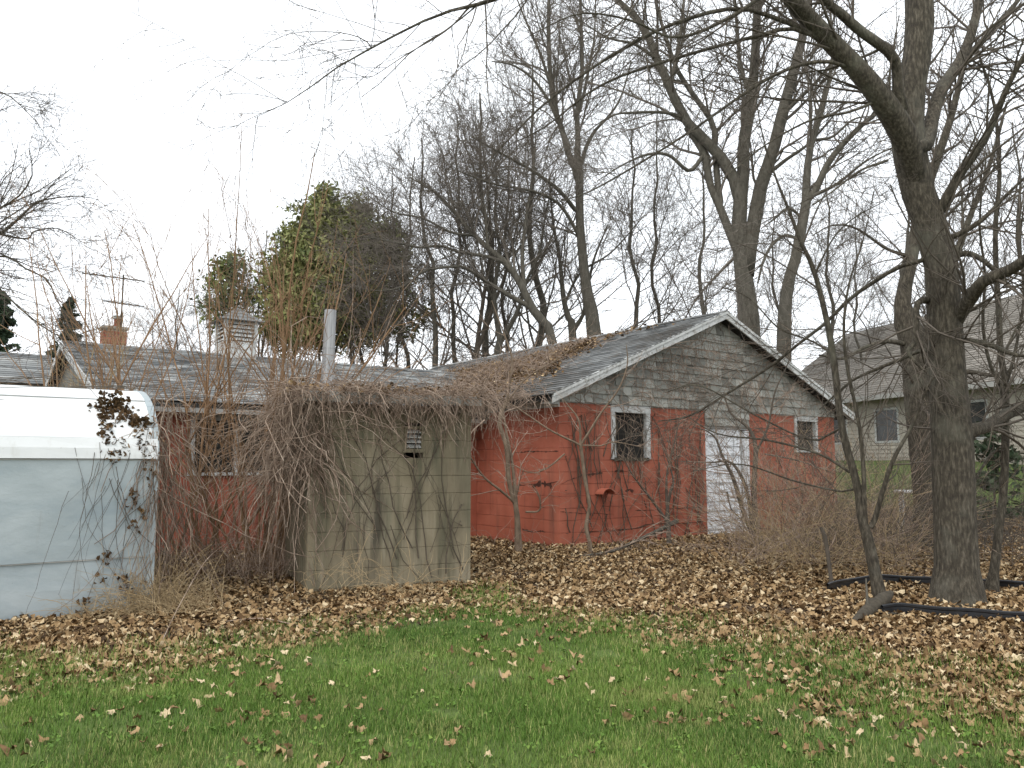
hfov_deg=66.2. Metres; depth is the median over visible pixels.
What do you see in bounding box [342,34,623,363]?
bare tree
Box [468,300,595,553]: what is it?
sapling
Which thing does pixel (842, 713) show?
fallen leaf
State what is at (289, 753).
fallen leaf
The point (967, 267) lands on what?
bare tree
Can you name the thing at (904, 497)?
garden table
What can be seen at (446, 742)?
fallen leaf
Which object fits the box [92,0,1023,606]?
bare tree
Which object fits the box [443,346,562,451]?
hanging vine
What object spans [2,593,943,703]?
scattered leaves
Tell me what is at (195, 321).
bare tree
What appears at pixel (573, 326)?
bare tree
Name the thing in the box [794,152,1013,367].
bare tree
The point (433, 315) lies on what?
bare tree
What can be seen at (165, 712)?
fallen leaf
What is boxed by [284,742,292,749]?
fallen leaf
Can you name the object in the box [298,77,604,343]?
bare tree
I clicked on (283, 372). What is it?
cane shrub
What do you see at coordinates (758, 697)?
fallen leaf
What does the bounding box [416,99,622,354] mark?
bare tree
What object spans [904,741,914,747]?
fallen leaf
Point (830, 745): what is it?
fallen leaf
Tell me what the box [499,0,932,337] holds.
bare tree
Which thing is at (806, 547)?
brush tangle
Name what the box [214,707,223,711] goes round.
fallen leaf
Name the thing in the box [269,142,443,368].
bare tree
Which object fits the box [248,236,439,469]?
cane shrub
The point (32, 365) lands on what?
grey outbuilding
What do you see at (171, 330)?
bare tree
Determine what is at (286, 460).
vine curtain
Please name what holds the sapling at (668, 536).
on the ground at (432, 710)
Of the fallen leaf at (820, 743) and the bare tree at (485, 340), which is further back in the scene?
the bare tree at (485, 340)
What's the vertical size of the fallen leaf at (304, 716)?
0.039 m
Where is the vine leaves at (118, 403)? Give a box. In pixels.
[76,389,156,609]
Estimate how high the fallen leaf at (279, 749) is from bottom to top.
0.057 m
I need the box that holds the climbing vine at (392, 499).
[292,409,475,585]
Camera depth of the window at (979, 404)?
21.30 m
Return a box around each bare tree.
[0,71,170,386]
[90,294,181,348]
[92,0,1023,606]
[120,259,214,350]
[151,251,262,351]
[178,178,311,356]
[193,240,279,356]
[245,165,408,362]
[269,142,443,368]
[292,202,405,363]
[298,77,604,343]
[300,87,519,369]
[302,114,477,368]
[309,96,478,366]
[336,15,564,362]
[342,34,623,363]
[365,0,709,361]
[407,80,568,358]
[411,0,677,335]
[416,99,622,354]
[425,70,611,351]
[498,138,689,339]
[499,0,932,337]
[537,50,763,326]
[585,58,736,323]
[610,98,802,353]
[662,0,1000,362]
[689,140,854,349]
[721,0,1023,548]
[761,123,920,364]
[791,169,913,374]
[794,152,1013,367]
[866,192,1015,329]
[877,123,1022,318]
[925,76,1023,289]
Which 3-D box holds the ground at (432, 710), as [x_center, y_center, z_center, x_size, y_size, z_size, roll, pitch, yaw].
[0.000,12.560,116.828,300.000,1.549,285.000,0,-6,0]
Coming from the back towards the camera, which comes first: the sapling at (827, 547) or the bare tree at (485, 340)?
the bare tree at (485, 340)
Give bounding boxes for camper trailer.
[0,385,158,620]
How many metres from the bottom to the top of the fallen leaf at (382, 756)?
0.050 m
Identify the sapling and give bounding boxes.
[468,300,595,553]
[493,345,667,553]
[609,398,701,544]
[647,39,1018,596]
[665,315,874,549]
[820,527,836,581]
[907,0,1023,592]
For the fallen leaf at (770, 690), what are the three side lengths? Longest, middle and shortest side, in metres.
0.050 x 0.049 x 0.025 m
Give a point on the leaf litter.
(618, 593)
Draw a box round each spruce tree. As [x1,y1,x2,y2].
[0,291,21,351]
[45,296,82,362]
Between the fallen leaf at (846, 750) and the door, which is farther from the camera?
the door
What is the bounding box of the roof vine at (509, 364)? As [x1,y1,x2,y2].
[393,310,653,409]
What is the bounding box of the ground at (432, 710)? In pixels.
[0,460,1023,767]
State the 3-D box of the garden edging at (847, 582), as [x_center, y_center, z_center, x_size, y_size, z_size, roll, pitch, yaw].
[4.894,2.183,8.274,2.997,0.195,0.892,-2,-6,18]
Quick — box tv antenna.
[79,271,154,344]
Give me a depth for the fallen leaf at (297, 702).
4.43 m
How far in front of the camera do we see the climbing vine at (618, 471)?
13.90 m
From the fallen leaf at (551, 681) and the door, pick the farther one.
the door
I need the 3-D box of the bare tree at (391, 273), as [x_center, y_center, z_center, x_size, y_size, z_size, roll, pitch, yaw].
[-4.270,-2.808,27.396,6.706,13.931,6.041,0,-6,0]
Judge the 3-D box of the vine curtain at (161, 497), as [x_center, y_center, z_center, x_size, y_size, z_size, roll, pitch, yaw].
[-3.197,1.027,8.230,2.617,2.390,2.792,0,-6,0]
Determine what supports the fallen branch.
on the leaf litter
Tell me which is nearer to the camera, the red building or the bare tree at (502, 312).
the red building
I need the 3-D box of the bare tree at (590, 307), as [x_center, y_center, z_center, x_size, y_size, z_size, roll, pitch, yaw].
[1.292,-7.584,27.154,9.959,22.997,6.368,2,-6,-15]
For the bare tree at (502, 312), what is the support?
on the ground at (432, 710)
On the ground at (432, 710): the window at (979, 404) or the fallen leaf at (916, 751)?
the fallen leaf at (916, 751)
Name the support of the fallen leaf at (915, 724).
on the ground at (432, 710)
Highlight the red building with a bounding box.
[45,307,854,555]
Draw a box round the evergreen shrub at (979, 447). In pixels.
[974,421,1023,531]
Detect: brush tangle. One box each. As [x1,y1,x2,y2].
[154,499,299,584]
[289,526,500,606]
[472,508,732,560]
[601,372,1023,587]
[644,422,1023,577]
[680,404,1023,575]
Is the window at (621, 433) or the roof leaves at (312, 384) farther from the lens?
the window at (621, 433)
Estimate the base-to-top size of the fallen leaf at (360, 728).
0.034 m
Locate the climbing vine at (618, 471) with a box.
[562,409,832,544]
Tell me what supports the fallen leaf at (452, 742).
on the ground at (432, 710)
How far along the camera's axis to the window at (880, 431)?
24.56 m
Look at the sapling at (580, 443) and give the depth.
11.87 m
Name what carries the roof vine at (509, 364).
on the red building
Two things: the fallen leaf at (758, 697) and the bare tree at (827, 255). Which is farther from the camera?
the bare tree at (827, 255)
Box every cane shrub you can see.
[0,137,454,576]
[0,148,297,580]
[0,154,320,515]
[0,292,161,458]
[71,50,475,574]
[142,121,440,572]
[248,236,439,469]
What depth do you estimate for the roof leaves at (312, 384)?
8.80 m
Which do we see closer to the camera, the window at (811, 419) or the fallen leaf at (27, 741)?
the fallen leaf at (27, 741)
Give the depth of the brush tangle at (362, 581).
7.93 m
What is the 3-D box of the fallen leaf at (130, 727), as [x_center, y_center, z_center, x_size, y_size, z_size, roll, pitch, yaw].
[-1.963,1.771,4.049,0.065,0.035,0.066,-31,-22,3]
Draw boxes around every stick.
[163,538,233,638]
[225,618,317,632]
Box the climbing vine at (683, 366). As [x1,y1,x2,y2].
[548,318,851,476]
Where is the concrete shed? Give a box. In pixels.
[277,309,481,593]
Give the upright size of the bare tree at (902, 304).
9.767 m
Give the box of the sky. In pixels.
[0,0,1023,370]
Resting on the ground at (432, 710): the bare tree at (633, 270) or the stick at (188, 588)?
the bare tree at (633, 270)
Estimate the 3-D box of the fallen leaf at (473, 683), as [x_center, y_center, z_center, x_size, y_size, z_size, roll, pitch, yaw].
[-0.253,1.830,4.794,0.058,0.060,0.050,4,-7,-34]
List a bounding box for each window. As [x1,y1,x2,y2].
[186,413,273,475]
[610,404,650,458]
[794,416,820,452]
[834,420,847,444]
[874,407,899,442]
[970,399,988,439]
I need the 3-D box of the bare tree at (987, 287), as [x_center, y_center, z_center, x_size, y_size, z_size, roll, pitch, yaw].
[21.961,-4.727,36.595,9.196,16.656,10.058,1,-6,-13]
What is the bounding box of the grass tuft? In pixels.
[8,535,245,628]
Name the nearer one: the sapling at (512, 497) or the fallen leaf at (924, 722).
the fallen leaf at (924, 722)
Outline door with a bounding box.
[705,429,750,533]
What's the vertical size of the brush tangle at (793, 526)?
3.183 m
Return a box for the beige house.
[802,293,1023,463]
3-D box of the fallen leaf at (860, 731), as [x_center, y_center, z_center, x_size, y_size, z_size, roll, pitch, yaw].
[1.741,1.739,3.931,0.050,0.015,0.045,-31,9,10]
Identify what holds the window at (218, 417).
in the red building
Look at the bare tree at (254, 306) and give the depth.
30.70 m
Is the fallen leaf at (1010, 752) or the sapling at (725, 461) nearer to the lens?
the fallen leaf at (1010, 752)
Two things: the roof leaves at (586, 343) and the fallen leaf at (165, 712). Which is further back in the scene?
the roof leaves at (586, 343)
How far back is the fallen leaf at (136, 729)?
4.00 m
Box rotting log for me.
[850,578,898,622]
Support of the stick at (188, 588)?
on the leaf litter
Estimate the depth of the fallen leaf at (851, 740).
3.80 m
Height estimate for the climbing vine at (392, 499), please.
2.051 m
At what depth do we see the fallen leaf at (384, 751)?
3.70 m
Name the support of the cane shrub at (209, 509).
on the ground at (432, 710)
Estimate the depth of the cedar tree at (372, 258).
30.17 m
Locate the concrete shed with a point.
(458, 481)
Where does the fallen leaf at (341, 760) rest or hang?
on the ground at (432, 710)
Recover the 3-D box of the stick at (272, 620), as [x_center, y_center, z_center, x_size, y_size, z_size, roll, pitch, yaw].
[-1.973,2.016,6.589,0.959,0.048,0.158,-2,-6,22]
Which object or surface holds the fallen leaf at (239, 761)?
on the ground at (432, 710)
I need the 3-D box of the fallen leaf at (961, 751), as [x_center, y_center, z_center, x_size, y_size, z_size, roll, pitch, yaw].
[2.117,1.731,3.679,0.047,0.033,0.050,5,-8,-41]
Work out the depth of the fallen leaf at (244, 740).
3.83 m
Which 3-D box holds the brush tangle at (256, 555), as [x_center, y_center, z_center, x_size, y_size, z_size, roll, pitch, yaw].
[-3.376,1.910,9.699,2.696,1.141,3.406,4,-7,-33]
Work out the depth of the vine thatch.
8.71 m
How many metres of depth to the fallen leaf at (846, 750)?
3.65 m
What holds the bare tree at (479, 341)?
on the ground at (432, 710)
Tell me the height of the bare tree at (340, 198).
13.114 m
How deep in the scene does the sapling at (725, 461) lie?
12.65 m
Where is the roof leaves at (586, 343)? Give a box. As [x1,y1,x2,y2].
[447,318,684,401]
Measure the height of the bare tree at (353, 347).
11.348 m
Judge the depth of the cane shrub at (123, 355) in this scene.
9.53 m
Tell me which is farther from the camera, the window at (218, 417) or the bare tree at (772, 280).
the bare tree at (772, 280)
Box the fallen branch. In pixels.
[580,511,681,556]
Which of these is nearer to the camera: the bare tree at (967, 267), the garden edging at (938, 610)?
the garden edging at (938, 610)
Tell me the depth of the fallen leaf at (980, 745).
3.76 m
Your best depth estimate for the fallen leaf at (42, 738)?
3.85 m
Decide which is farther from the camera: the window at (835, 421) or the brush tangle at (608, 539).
the window at (835, 421)
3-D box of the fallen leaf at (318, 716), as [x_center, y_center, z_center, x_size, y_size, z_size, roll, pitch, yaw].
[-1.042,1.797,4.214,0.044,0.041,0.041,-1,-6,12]
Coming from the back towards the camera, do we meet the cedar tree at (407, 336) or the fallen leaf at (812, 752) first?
the cedar tree at (407, 336)
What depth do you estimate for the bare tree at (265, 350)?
34.23 m
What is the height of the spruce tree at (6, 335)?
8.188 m
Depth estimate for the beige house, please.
24.78 m
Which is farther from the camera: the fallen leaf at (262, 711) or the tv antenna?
the tv antenna
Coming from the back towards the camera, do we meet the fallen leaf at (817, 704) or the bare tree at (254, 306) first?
the bare tree at (254, 306)
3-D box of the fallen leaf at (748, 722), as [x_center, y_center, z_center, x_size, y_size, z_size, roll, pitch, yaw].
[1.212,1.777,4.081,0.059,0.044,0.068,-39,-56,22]
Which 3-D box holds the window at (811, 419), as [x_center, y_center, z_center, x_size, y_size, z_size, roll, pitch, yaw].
[6.414,1.102,17.168,0.904,0.785,0.130,4,-7,-36]
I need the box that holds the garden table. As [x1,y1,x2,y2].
[894,490,910,521]
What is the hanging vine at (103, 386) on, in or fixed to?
hanging from the camper trailer
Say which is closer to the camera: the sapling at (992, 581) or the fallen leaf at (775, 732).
the fallen leaf at (775, 732)
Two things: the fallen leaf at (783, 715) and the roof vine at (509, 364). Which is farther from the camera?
the roof vine at (509, 364)
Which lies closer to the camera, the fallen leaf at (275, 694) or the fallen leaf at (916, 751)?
the fallen leaf at (916, 751)
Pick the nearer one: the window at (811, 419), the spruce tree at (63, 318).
the window at (811, 419)
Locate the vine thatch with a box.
[220,328,532,475]
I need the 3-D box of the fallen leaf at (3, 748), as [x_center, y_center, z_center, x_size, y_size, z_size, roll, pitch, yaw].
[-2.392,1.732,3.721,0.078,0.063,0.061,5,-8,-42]
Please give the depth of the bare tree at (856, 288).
28.52 m
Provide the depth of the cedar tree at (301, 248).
29.52 m
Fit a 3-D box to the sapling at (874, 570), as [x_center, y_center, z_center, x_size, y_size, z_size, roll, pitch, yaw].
[3.115,-0.697,8.402,3.617,5.954,1.908,-2,-6,22]
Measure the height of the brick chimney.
4.828 m
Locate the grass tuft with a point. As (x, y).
(165, 601)
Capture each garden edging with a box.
[826,574,1023,592]
[881,603,1023,623]
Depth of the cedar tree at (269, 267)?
30.42 m
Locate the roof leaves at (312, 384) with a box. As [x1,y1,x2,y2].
[278,378,482,397]
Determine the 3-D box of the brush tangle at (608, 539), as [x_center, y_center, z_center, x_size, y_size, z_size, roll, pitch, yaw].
[1.196,2.172,11.472,4.207,0.798,1.713,1,-6,-7]
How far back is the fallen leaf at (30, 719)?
4.10 m
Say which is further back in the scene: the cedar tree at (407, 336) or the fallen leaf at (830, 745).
the cedar tree at (407, 336)
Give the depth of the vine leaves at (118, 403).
7.49 m
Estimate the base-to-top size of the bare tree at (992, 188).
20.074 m
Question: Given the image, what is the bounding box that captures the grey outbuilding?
[0,352,51,385]
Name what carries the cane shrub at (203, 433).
on the ground at (432, 710)
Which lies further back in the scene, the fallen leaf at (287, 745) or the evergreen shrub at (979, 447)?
the evergreen shrub at (979, 447)
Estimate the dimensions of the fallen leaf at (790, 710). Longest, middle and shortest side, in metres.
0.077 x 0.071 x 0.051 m
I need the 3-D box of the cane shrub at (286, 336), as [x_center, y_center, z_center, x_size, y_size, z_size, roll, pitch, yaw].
[-2.657,-0.619,9.130,4.504,5.886,3.398,0,-6,0]
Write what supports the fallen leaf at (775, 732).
on the ground at (432, 710)
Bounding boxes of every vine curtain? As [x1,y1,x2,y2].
[43,375,331,623]
[152,315,444,593]
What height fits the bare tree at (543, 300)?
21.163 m
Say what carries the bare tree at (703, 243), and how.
on the ground at (432, 710)
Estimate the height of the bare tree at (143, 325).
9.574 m
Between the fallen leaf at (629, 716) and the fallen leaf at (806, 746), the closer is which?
the fallen leaf at (806, 746)
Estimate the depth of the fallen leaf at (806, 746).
3.73 m
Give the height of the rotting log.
0.332 m
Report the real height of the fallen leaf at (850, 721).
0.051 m
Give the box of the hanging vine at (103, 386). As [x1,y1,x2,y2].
[0,355,263,624]
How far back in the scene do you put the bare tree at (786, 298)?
20.82 m
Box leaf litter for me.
[0,509,1023,765]
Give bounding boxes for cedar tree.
[190,250,266,336]
[240,220,330,358]
[251,178,383,363]
[305,186,411,359]
[354,211,437,366]
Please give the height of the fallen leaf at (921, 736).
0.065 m
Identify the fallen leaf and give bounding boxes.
[0,744,16,756]
[20,716,32,725]
[21,738,32,746]
[38,734,48,741]
[126,725,135,731]
[129,726,139,732]
[160,707,170,717]
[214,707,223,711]
[237,759,245,767]
[242,737,250,744]
[261,708,270,715]
[272,691,283,699]
[274,744,285,757]
[283,748,293,760]
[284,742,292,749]
[295,700,301,706]
[299,713,307,721]
[313,714,322,721]
[335,754,345,764]
[354,725,366,731]
[376,752,390,760]
[382,747,392,756]
[444,738,450,747]
[449,739,455,744]
[467,679,475,687]
[547,678,553,684]
[621,711,633,719]
[741,720,750,727]
[755,693,763,701]
[766,688,773,694]
[770,728,780,735]
[777,708,786,719]
[780,708,793,716]
[803,743,808,749]
[804,750,815,758]
[813,700,823,708]
[817,738,826,752]
[828,742,838,751]
[837,709,846,716]
[844,737,855,745]
[844,746,851,757]
[847,698,855,705]
[848,716,854,725]
[856,728,863,734]
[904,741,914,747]
[912,721,921,726]
[913,748,921,756]
[915,729,924,743]
[916,718,928,728]
[958,749,969,755]
[971,739,982,748]
[1007,749,1021,758]
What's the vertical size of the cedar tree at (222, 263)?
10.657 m
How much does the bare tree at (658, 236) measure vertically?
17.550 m
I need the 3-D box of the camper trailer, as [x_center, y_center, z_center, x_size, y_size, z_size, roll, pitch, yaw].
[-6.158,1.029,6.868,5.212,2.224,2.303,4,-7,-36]
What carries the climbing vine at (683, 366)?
attached to the red building
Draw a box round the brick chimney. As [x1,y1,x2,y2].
[99,315,128,345]
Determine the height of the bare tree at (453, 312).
17.028 m
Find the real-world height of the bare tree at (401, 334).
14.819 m
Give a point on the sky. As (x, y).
(56, 40)
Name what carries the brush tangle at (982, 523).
on the ground at (432, 710)
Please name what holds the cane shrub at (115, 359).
on the ground at (432, 710)
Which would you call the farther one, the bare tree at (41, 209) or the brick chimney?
the brick chimney
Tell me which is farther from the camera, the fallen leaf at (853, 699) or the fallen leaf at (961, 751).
the fallen leaf at (853, 699)

